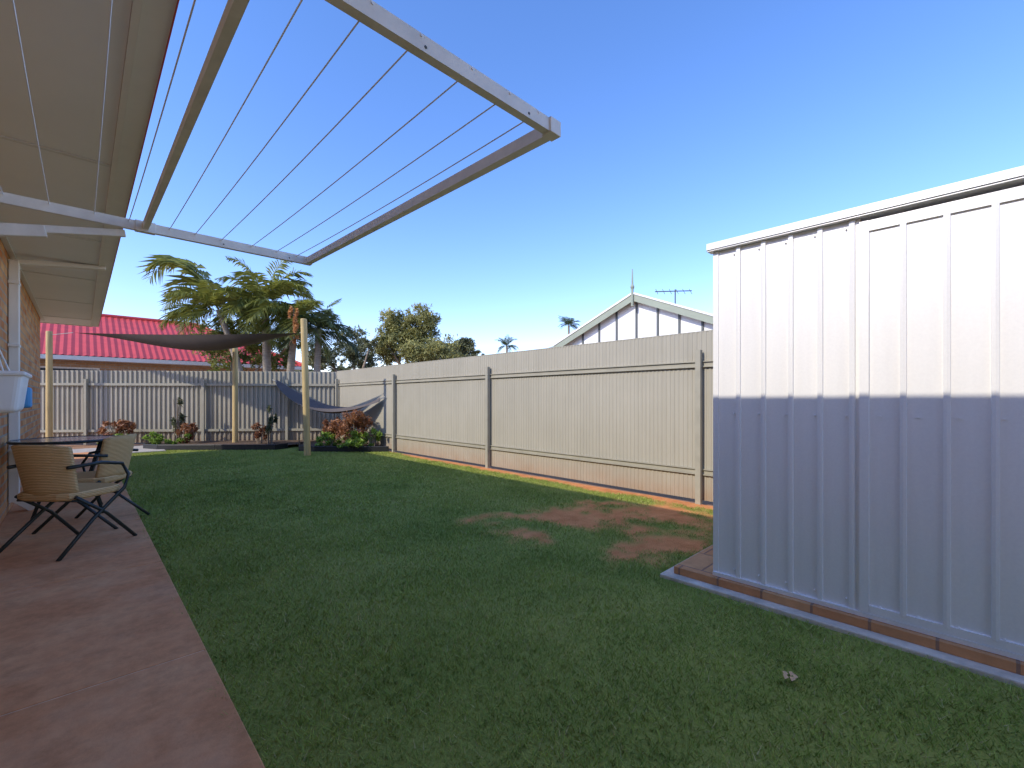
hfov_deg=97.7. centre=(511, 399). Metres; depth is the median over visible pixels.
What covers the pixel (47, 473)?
wicker chair
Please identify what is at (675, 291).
antenna
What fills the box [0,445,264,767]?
concrete path
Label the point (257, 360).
leafy tree
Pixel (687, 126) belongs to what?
sky
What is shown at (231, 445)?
garden bed
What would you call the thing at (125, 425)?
garden shrub
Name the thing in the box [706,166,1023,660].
garden shed
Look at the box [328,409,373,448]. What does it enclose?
garden shrub
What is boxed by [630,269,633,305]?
finial
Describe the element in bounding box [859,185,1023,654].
door
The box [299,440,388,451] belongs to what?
garden bed
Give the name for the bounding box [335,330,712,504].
side fence
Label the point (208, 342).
shade sail
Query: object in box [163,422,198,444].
garden shrub
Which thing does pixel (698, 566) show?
brick plinth
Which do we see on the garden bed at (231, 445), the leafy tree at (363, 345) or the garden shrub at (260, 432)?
the garden shrub at (260, 432)
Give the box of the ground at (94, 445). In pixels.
[58,442,712,505]
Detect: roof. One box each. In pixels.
[40,314,301,366]
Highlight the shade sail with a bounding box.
[52,332,300,350]
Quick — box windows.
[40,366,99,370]
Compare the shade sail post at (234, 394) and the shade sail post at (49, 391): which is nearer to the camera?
the shade sail post at (49, 391)
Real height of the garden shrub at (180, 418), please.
1.121 m
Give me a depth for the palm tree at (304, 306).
13.89 m
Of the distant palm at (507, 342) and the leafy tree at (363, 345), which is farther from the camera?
the distant palm at (507, 342)
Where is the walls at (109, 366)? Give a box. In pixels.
[40,359,286,371]
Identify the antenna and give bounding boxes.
[655,289,691,303]
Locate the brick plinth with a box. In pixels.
[674,545,1023,675]
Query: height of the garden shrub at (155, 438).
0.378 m
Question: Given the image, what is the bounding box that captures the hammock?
[272,379,384,412]
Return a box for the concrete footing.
[660,545,1023,688]
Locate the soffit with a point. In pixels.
(64, 43)
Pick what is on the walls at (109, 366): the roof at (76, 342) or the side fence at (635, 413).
the roof at (76, 342)
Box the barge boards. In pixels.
[553,293,712,346]
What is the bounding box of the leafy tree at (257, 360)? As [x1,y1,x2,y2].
[188,318,300,370]
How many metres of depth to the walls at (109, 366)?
15.67 m
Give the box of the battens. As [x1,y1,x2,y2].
[582,302,703,343]
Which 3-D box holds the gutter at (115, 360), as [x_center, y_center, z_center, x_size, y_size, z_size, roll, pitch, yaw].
[-14.935,-1.325,13.730,16.550,0.130,0.700,0,0,-44]
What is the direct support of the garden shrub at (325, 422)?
on the garden bed at (364, 448)
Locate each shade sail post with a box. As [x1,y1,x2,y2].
[45,331,52,436]
[232,348,237,441]
[300,318,310,455]
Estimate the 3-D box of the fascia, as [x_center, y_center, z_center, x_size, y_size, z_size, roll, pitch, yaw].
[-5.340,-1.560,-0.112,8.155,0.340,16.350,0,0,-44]
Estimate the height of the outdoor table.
0.712 m
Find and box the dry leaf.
[783,671,797,680]
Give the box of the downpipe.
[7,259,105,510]
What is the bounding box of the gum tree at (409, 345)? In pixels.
[373,303,466,364]
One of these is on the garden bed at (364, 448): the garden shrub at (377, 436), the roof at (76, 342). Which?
the garden shrub at (377, 436)
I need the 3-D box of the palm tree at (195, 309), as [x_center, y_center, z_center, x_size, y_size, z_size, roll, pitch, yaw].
[-9.393,-1.667,14.043,3.874,5.584,2.748,0,0,-8]
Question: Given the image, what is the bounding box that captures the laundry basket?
[0,350,31,412]
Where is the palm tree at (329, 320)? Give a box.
[272,298,360,371]
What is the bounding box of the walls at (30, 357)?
[0,239,39,523]
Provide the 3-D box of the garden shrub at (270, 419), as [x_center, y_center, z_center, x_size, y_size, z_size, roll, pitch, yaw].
[-5.585,0.586,10.345,0.316,0.929,0.276,0,0,13]
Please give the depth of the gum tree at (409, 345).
34.62 m
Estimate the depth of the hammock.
10.76 m
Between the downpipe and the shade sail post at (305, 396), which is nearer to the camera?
the downpipe
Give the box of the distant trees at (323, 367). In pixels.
[294,359,387,371]
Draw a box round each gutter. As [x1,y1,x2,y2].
[40,354,308,369]
[92,0,176,326]
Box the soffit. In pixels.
[0,0,131,325]
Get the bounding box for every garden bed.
[143,440,323,449]
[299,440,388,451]
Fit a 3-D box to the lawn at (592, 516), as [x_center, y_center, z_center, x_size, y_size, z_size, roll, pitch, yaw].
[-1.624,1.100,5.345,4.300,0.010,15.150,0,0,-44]
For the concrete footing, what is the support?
on the lawn at (592, 516)
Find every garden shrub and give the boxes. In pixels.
[96,419,136,443]
[141,431,164,444]
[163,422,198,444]
[169,397,187,442]
[251,422,266,443]
[265,405,278,443]
[314,417,340,445]
[316,432,342,445]
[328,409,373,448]
[359,428,381,445]
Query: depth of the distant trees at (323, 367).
57.35 m
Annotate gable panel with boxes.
[565,301,712,345]
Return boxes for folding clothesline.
[0,0,560,265]
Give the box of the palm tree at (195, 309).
[136,255,272,370]
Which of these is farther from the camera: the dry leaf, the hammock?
the hammock
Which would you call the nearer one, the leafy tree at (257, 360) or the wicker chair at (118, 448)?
the wicker chair at (118, 448)
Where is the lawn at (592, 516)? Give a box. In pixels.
[122,444,1023,767]
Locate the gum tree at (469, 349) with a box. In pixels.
[447,337,484,356]
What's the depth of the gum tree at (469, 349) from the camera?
47.85 m
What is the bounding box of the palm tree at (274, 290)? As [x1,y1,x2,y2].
[204,256,317,370]
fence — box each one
[40,370,336,444]
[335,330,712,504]
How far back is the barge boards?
13.18 m
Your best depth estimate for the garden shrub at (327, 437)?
9.60 m
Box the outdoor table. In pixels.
[6,435,118,517]
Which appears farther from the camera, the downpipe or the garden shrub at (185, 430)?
the garden shrub at (185, 430)
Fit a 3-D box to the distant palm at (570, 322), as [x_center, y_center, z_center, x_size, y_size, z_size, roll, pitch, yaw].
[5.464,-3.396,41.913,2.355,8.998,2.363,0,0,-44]
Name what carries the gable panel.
attached to the walls
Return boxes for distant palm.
[497,334,517,352]
[558,315,578,333]
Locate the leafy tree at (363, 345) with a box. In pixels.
[300,324,386,371]
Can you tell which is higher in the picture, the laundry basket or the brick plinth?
the laundry basket
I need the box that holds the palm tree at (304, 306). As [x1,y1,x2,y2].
[242,298,343,371]
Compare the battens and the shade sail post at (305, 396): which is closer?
the shade sail post at (305, 396)
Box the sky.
[102,0,1023,371]
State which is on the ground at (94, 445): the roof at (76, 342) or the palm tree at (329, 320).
the palm tree at (329, 320)
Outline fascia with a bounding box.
[40,0,142,326]
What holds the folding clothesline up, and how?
attached to the walls at (30, 357)
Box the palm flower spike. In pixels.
[281,306,299,353]
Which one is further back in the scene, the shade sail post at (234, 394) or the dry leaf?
the shade sail post at (234, 394)
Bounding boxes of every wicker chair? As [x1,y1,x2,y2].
[0,445,137,560]
[31,434,149,534]
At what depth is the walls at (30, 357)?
5.33 m
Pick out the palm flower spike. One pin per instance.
(296, 325)
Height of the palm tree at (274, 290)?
5.862 m

